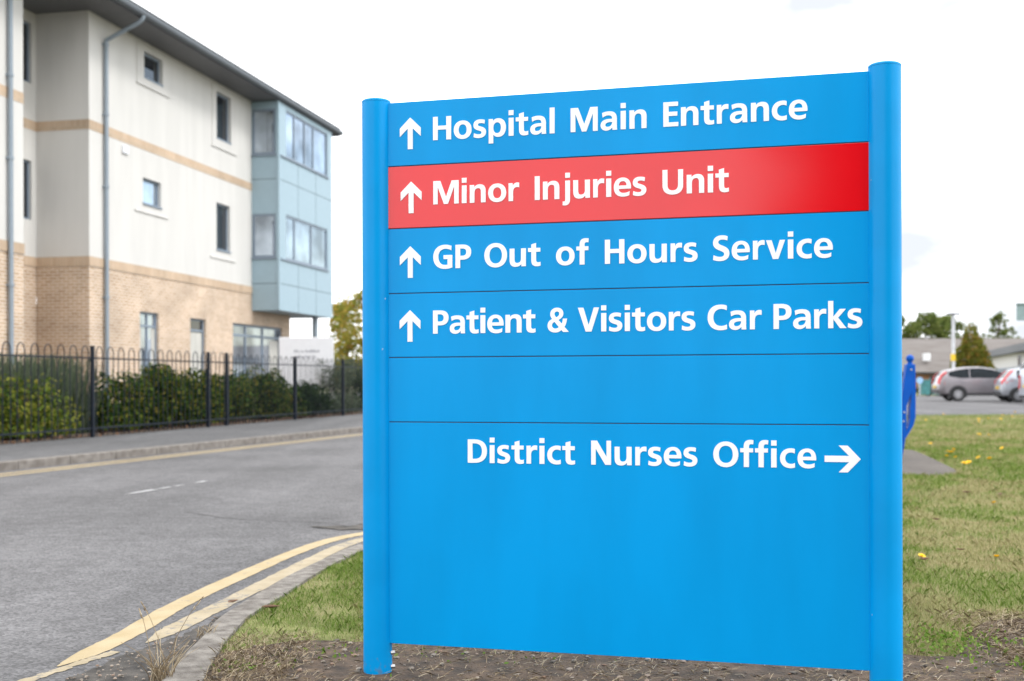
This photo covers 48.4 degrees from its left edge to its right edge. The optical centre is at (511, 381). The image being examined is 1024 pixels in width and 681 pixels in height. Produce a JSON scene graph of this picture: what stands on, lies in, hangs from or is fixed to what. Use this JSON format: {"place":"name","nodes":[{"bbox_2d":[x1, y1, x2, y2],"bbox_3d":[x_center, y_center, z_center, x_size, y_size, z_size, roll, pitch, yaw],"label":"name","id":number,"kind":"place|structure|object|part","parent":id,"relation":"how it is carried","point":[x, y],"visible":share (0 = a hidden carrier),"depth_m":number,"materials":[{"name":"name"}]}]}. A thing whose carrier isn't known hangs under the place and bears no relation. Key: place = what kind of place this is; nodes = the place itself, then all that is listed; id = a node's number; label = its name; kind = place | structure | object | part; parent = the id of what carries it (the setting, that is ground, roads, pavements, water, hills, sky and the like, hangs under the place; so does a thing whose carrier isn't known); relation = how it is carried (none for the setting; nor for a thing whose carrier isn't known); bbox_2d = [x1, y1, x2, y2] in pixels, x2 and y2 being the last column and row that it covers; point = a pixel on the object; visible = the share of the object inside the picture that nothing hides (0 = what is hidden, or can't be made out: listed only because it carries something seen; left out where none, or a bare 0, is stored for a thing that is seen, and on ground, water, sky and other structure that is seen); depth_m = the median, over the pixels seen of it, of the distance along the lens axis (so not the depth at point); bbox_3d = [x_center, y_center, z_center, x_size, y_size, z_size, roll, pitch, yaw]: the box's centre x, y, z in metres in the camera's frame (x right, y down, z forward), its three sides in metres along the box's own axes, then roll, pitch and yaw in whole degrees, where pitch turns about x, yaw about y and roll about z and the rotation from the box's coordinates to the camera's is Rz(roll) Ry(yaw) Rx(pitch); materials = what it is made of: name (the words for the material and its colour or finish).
{"place":"outdoors","nodes":[
{"label":"outdoors","id":0,"kind":"place"},
{"bbox_2d":[0,393,362,460],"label":"pavement","id":1,"kind":"structure","parent":0,"point":[38,449],"depth_m":18.53,"materials":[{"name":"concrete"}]},
{"bbox_2d":[0,341,362,443],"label":"bow top fence","id":2,"kind":"object","parent":1,"relation":"on","point":[207,362],"visible":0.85,"depth_m":21.71,"materials":[{"name":"black metal"}]},
{"bbox_2d":[0,410,362,443],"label":"planting bed","id":3,"kind":"object","parent":1,"relation":"on","point":[110,431],"depth_m":21.53,"materials":[{"name":"soil"}]},
{"bbox_2d":[0,377,15,437],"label":"bush","id":4,"kind":"object","parent":3,"relation":"on","point":[7,394],"visible":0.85,"depth_m":17.31,"materials":[{"name":"green plant"}]},
{"bbox_2d":[0,372,83,439],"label":"bush","id":5,"kind":"object","parent":3,"relation":"on","point":[6,427],"visible":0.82,"depth_m":18.11,"materials":[{"name":"green plant"}]},
{"bbox_2d":[0,352,108,437],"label":"upright shrub","id":6,"kind":"object","parent":3,"relation":"on","point":[6,367],"visible":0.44,"depth_m":19.35,"materials":[{"name":"green plant"}]},
{"bbox_2d":[84,364,178,430],"bbox_3d":[-7.262,0.309,21.193,1.453,1.278,2.272,0,0,12],"label":"hedge bush","id":7,"kind":"object","parent":3,"relation":"on","point":[121,403],"visible":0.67,"depth_m":21.02,"materials":[{"name":"green plant"}]},
{"bbox_2d":[135,359,206,427],"bbox_3d":[-6.987,0.260,22.748,1.494,1.375,2.390,0,0,12],"label":"hedge bush","id":8,"kind":"object","parent":3,"relation":"on","point":[180,412],"visible":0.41,"depth_m":22.56,"materials":[{"name":"green plant"}]},
{"bbox_2d":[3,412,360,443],"bbox_3d":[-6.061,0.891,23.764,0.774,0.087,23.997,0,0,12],"label":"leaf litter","id":9,"kind":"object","parent":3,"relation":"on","point":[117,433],"visible":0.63,"depth_m":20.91,"materials":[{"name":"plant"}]},
{"bbox_2d":[177,367,251,423],"bbox_3d":[-6.578,0.324,24.473,1.548,1.244,2.482,0,0,12],"label":"hedge bush","id":10,"kind":"object","parent":3,"relation":"on","point":[222,404],"visible":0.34,"depth_m":24.22,"materials":[{"name":"green plant"}]},
{"bbox_2d":[217,364,286,420],"bbox_3d":[-6.229,0.258,26.241,1.602,1.373,2.455,0,0,12],"label":"hedge bush","id":11,"kind":"object","parent":3,"relation":"on","point":[244,394],"visible":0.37,"depth_m":26.45,"materials":[{"name":"green plant"}]},
{"bbox_2d":[250,380,310,418],"bbox_3d":[-5.923,0.395,27.738,1.639,1.098,2.332,0,0,12],"label":"hedge bush","id":12,"kind":"object","parent":3,"relation":"on","point":[264,412],"visible":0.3,"depth_m":27.51,"materials":[{"name":"green plant"}]},
{"bbox_2d":[279,337,334,398],"bbox_3d":[-6.044,-0.138,33.539,1.615,2.310,0.142,0,0,-1],"label":"notice board","id":13,"kind":"object","parent":3,"relation":"on","point":[315,348],"visible":0.77,"depth_m":33.47,"materials":[{"name":"white metal"}]},
{"bbox_2d":[288,380,336,415],"bbox_3d":[-5.348,0.433,29.928,1.400,1.020,2.712,0,0,12],"label":"bush","id":14,"kind":"object","parent":3,"relation":"on","point":[324,402],"visible":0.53,"depth_m":29.52,"materials":[{"name":"green plant"}]},
{"bbox_2d":[315,355,362,408],"bbox_3d":[-5.002,0.078,33.860,1.567,1.726,2.738,0,0,12],"label":"bush","id":15,"kind":"object","parent":3,"relation":"on","point":[349,374],"visible":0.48,"depth_m":33.35,"materials":[{"name":"green plant"}]},
{"bbox_2d":[325,391,362,413],"bbox_3d":[-4.710,0.601,31.610,1.027,0.684,1.941,0,0,12],"label":"bush","id":16,"kind":"object","parent":3,"relation":"on","point":[347,402],"visible":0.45,"depth_m":31.30,"materials":[{"name":"green plant"}]},
{"bbox_2d":[345,371,362,408],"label":"bush","id":17,"kind":"object","parent":3,"relation":"on","point":[358,389],"visible":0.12,"depth_m":34.24,"materials":[{"name":"green plant"}]},
{"bbox_2d":[0,395,1023,680],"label":"road","id":18,"kind":"structure","parent":0,"point":[90,555],"depth_m":7.68,"materials":[{"name":"grey asphalt"}]},
{"bbox_2d":[18,651,117,680],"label":"yellow line","id":19,"kind":"object","parent":18,"relation":"on","point":[60,669],"visible":1,"depth_m":4.00,"materials":[{"name":"paint"}]},
{"bbox_2d":[65,615,221,680],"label":"gutter silt","id":20,"kind":"object","parent":18,"relation":"on","point":[131,669],"visible":0.53,"depth_m":4.03,"materials":[{"name":"grey soil"}]},
{"bbox_2d":[66,617,217,680],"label":"grit","id":21,"kind":"object","parent":20,"relation":"on","point":[98,671],"visible":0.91,"depth_m":3.95,"materials":[{"name":"grey gravel"}]},
{"bbox_2d":[121,596,203,680],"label":"dry weed","id":22,"kind":"object","parent":20,"relation":"on","point":[157,673],"visible":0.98,"depth_m":3.80,"materials":[{"name":"plant"}]},
{"bbox_2d":[129,489,157,493],"bbox_3d":[-3.380,1.006,10.350,0.086,0.001,0.481,0,0,14],"label":"line dash","id":23,"kind":"object","parent":18,"relation":"on","point":[144,491],"visible":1,"depth_m":10.47,"materials":[{"name":"white paint"}]},
{"bbox_2d":[0,435,358,476],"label":"yellow line","id":24,"kind":"object","parent":18,"relation":"on","point":[162,457],"visible":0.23,"depth_m":14.85,"materials":[{"name":"paint"}]},
{"bbox_2d":[0,426,362,471],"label":"kerb","id":25,"kind":"structure","parent":18,"relation":"on","point":[64,459],"depth_m":15.72,"materials":[{"name":"concrete"}]},
{"bbox_2d":[0,433,362,474],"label":"yellow line","id":26,"kind":"object","parent":18,"relation":"on","point":[166,455],"visible":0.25,"depth_m":15.25,"materials":[{"name":"paint"}]},
{"bbox_2d":[57,532,362,665],"bbox_3d":[3.956,0.986,17.356,1.672,0.001,28.930,0,0,23],"label":"yellow line","id":27,"kind":"object","parent":18,"relation":"on","point":[137,627],"visible":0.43,"depth_m":5.10,"materials":[{"name":"paint"}]},
{"bbox_2d":[145,537,362,642],"bbox_3d":[4.202,0.986,17.455,1.694,0.001,28.488,0,0,23],"label":"yellow line","id":28,"kind":"object","parent":18,"relation":"on","point":[211,609],"visible":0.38,"depth_m":5.37,"materials":[{"name":"paint"}]},
{"bbox_2d":[162,543,362,680],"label":"kerb","id":29,"kind":"structure","parent":18,"relation":"on","point":[191,666],"depth_m":4.71,"materials":[{"name":"grey concrete"}]},
{"bbox_2d":[196,625,217,637],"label":"dry weed","id":30,"kind":"object","parent":29,"relation":"on","point":[200,634],"visible":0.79,"depth_m":4.45,"materials":[{"name":"plant"}]},
{"bbox_2d":[192,512,348,525],"bbox_3d":[-1.818,1.001,8.266,1.665,0.001,0.156,0,0,31],"label":"road crack","id":31,"kind":"object","parent":18,"relation":"on","point":[257,519],"visible":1,"depth_m":8.24,"materials":[{"name":"grey asphalt"}]},
{"bbox_2d":[312,524,362,529],"bbox_3d":[-0.788,0.997,7.902,1.142,0.001,0.428,0,0,-27],"label":"gutter silt","id":32,"kind":"object","parent":18,"relation":"on","point":[360,526],"visible":0.36,"depth_m":7.77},
{"bbox_2d":[918,380,931,395],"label":"wheeled bin","id":33,"kind":"object","parent":18,"relation":"on","point":[925,386],"visible":0.78,"depth_m":70.19,"materials":[{"name":"teal plastic"}]},
{"bbox_2d":[946,313,960,367],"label":"lamp post","id":34,"kind":"object","parent":18,"relation":"on","point":[953,336],"visible":0.48,"depth_m":65.91,"materials":[{"name":"grey metal"}]},
{"bbox_2d":[951,354,955,360],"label":"notice plate","id":35,"kind":"object","parent":34,"relation":"attached to","point":[953,357],"visible":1,"depth_m":65.84,"materials":[{"name":"yellow metal"}]},
{"bbox_2d":[931,367,1017,400],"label":"parked car","id":36,"kind":"object","parent":18,"relation":"on","point":[961,383],"visible":0.6,"depth_m":53.18,"materials":[{"name":"paint"}]},
{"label":"rear window","id":37,"kind":"part","parent":36,"relation":"part of","materials":[{"name":"white glass"}]},
{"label":"side window","id":38,"kind":"part","parent":36,"relation":"part of","materials":[{"name":"black glass"}]},
{"bbox_2d":[994,368,1023,402],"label":"parked car","id":39,"kind":"object","parent":18,"relation":"on","point":[1006,383],"visible":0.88,"depth_m":49.78,"materials":[{"name":"paint"}]},
{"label":"rear window","id":40,"kind":"part","parent":39,"relation":"part of","materials":[{"name":"white glass"}]},
{"bbox_2d":[1018,362,1023,399],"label":"parked van","id":41,"kind":"object","parent":18,"relation":"on","point":[1021,384],"visible":1,"depth_m":47.10,"materials":[{"name":"paint"}]},
{"bbox_2d":[36,0,1023,358],"label":"sky","id":42,"kind":"structure","parent":0,"point":[962,61],"materials":[{"name":"white"}]},
{"bbox_2d":[222,415,1023,659],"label":"lawn","id":43,"kind":"structure","parent":0,"point":[332,633],"depth_m":5.81,"materials":[{"name":"green plant"}]},
{"bbox_2d":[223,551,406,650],"bbox_3d":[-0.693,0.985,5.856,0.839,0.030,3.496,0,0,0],"label":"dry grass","id":44,"kind":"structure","parent":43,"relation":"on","point":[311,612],"depth_m":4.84,"materials":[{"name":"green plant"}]},
{"bbox_2d":[220,550,427,654],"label":"grass","id":45,"kind":"structure","parent":43,"relation":"on","point":[338,568],"depth_m":5.01,"materials":[{"name":"green plant"}]},
{"bbox_2d":[262,604,278,607],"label":"fallen leaf","id":46,"kind":"object","parent":45,"relation":"on","point":[270,606],"visible":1,"depth_m":4.90,"materials":[{"name":"brown plant"}]},
{"bbox_2d":[206,618,1023,680],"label":"soil bed","id":47,"kind":"object","parent":43,"relation":"on","point":[341,670],"visible":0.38,"depth_m":3.93,"materials":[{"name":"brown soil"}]},
{"bbox_2d":[214,654,242,665],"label":"dry weed","id":48,"kind":"object","parent":47,"relation":"on","point":[229,660],"visible":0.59,"depth_m":4.00,"materials":[{"name":"plant"}]},
{"bbox_2d":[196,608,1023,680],"bbox_3d":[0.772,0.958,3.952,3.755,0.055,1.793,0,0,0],"label":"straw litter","id":49,"kind":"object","parent":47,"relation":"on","point":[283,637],"visible":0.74,"depth_m":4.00,"materials":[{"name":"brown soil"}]},
{"bbox_2d":[212,616,1023,676],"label":"weeds","id":50,"kind":"object","parent":47,"relation":"on","point":[940,641],"visible":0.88,"depth_m":4.17,"materials":[{"name":"green plant"}]},
{"bbox_2d":[362,61,902,680],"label":"wayfinding sign","id":51,"kind":"object","parent":47,"relation":"on","point":[632,371],"visible":1,"depth_m":3.66,"materials":[{"name":"blue metal"}]},
{"bbox_2d":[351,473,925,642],"bbox_3d":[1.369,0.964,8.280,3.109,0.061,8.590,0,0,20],"label":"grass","id":52,"kind":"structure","parent":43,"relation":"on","point":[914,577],"depth_m":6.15,"materials":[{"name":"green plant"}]},
{"bbox_2d":[902,355,915,454],"bbox_3d":[3.476,0.368,13.994,2.953,1.381,0.112,0,0,0],"label":"finial post sign","id":53,"kind":"object","parent":43,"relation":"on","point":[909,386],"visible":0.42,"depth_m":13.95,"materials":[{"name":"blue metal"}]},
{"bbox_2d":[862,414,1023,680],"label":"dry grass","id":54,"kind":"structure","parent":43,"relation":"on","point":[981,545],"depth_m":7.36,"materials":[{"name":"green plant"}]},
{"bbox_2d":[902,413,1023,654],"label":"grass","id":55,"kind":"structure","parent":43,"relation":"on","point":[998,471],"depth_m":8.61,"materials":[{"name":"green plant"}]},
{"bbox_2d":[902,450,955,474],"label":"path","id":56,"kind":"structure","parent":0,"point":[913,461],"depth_m":13.16,"materials":[{"name":"concrete"}]},
{"label":"verge","id":57,"kind":"structure","parent":0,"visible":0},
{"bbox_2d":[950,322,996,369],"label":"conical tree","id":58,"kind":"object","parent":57,"relation":"on","point":[978,353],"visible":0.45,"depth_m":81.44,"materials":[{"name":"green plant"}]},
{"label":"ground","id":59,"kind":"structure","parent":0,"visible":0},
{"bbox_2d":[0,0,342,404],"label":"hospital building","id":60,"kind":"structure","parent":59,"relation":"on","point":[165,186],"depth_m":28.70,"materials":[{"name":"paint"}]},
{"bbox_2d":[23,21,28,82],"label":"window","id":61,"kind":"structure","parent":60,"relation":"in","point":[25,25],"depth_m":26.26,"materials":[{"name":"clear glass"}]},
{"bbox_2d":[23,160,28,219],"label":"window","id":62,"kind":"structure","parent":60,"relation":"in","point":[25,163],"depth_m":26.24,"materials":[{"name":"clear glass"}]},
{"bbox_2d":[140,312,156,382],"bbox_3d":[-9.271,-0.634,28.854,0.054,2.220,0.930,0,0,12],"label":"window","id":63,"kind":"structure","parent":60,"relation":"in","point":[148,325],"depth_m":28.87,"materials":[{"name":"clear glass"}]},
{"bbox_2d":[143,179,157,206],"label":"window","id":64,"kind":"structure","parent":60,"relation":"in","point":[150,189],"depth_m":29.11,"materials":[{"name":"clear glass"}]},
{"bbox_2d":[144,53,158,82],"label":"window","id":65,"kind":"structure","parent":60,"relation":"in","point":[151,65],"depth_m":29.17,"materials":[{"name":"clear glass"}]},
{"bbox_2d":[190,318,203,380],"bbox_3d":[-8.739,-0.623,31.399,0.054,2.195,0.900,0,0,12],"label":"window","id":66,"kind":"structure","parent":60,"relation":"in","point":[196,325],"depth_m":31.48,"materials":[{"name":"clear glass"}]},
{"bbox_2d":[216,203,227,250],"bbox_3d":[-8.447,-4.436,32.914,0.050,1.340,0.865,0,0,12],"label":"window","id":67,"kind":"structure","parent":60,"relation":"in","point":[221,211],"depth_m":33.02,"materials":[{"name":"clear glass"}]},
{"bbox_2d":[217,93,227,141],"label":"window","id":68,"kind":"structure","parent":60,"relation":"in","point":[222,102],"depth_m":33.10,"materials":[{"name":"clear glass"}]},
{"bbox_2d":[233,323,279,377],"bbox_3d":[-7.934,-0.575,35.280,0.054,2.294,3.620,0,0,12],"label":"window","id":69,"kind":"structure","parent":60,"relation":"in","point":[254,340],"depth_m":35.17,"materials":[{"name":"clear glass"}]},
{"bbox_2d":[251,108,275,156],"bbox_3d":[-7.558,-7.579,34.690,0.820,1.440,0.110,0,0,12],"label":"bay window","id":70,"kind":"structure","parent":60,"relation":"in","point":[263,120],"depth_m":34.71,"materials":[{"name":"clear glass"}]},
{"bbox_2d":[251,214,276,258],"bbox_3d":[-7.549,-4.409,34.690,0.820,1.380,0.110,0,0,12],"label":"bay window","id":71,"kind":"structure","parent":60,"relation":"in","point":[263,225],"depth_m":34.71,"materials":[{"name":"clear glass"}]},
{"bbox_2d":[286,110,326,175],"bbox_3d":[-6.656,-7.646,36.860,0.050,1.470,3.530,0,0,12],"label":"bay window","id":72,"kind":"structure","parent":60,"relation":"in","point":[306,144],"depth_m":36.81,"materials":[{"name":"clear glass"}]},
{"bbox_2d":[286,215,326,269],"bbox_3d":[-6.652,-4.449,36.835,0.050,1.385,3.520,0,0,12],"label":"bay window","id":73,"kind":"structure","parent":60,"relation":"in","point":[306,243],"depth_m":36.78,"materials":[{"name":"clear glass"}]},
{"bbox_2d":[321,287,362,374],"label":"autumn tree","id":74,"kind":"object","parent":59,"relation":"on","point":[342,324],"visible":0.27,"depth_m":51.38,"materials":[{"name":"green plant"}]},
{"bbox_2d":[902,315,916,338],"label":"broad tree","id":75,"kind":"object","parent":59,"relation":"on","point":[904,320],"visible":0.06,"depth_m":147.79,"materials":[{"name":"green plant"}]},
{"bbox_2d":[916,377,922,395],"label":"disc sign","id":76,"kind":"object","parent":59,"relation":"on","point":[919,380],"visible":0.9,"depth_m":69.48,"materials":[{"name":"metal"}]},
{"bbox_2d":[902,311,951,338],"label":"broad tree","id":77,"kind":"object","parent":59,"relation":"on","point":[932,320],"visible":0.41,"depth_m":146.73,"materials":[{"name":"green plant"}]},
{"bbox_2d":[930,315,965,338],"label":"broad tree","id":78,"kind":"object","parent":59,"relation":"on","point":[959,325],"visible":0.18,"depth_m":149.03,"materials":[{"name":"green plant"}]},
{"bbox_2d":[902,338,1023,388],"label":"building","id":79,"kind":"structure","parent":59,"relation":"on","point":[932,357],"depth_m":110.65,"materials":[{"name":"grey brick"}]},
{"bbox_2d":[981,310,1017,337],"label":"slender tree","id":80,"kind":"object","parent":59,"relation":"on","point":[997,317],"visible":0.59,"depth_m":149.84,"materials":[{"name":"green plant"}]},
{"bbox_2d":[987,343,1023,371],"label":"flat roofed wing","id":81,"kind":"structure","parent":59,"relation":"on","point":[1008,357],"depth_m":88.26,"materials":[{"name":"white paint"}]},
{"bbox_2d":[1018,355,1020,365],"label":"window","id":82,"kind":"structure","parent":81,"relation":"in","point":[1019,356],"depth_m":83.37,"materials":[{"name":"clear glass"}]},
{"bbox_2d":[1016,303,1023,320],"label":"sign board","id":83,"kind":"object","parent":59,"relation":"on","point":[1019,311],"visible":1,"depth_m":39.96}
]}

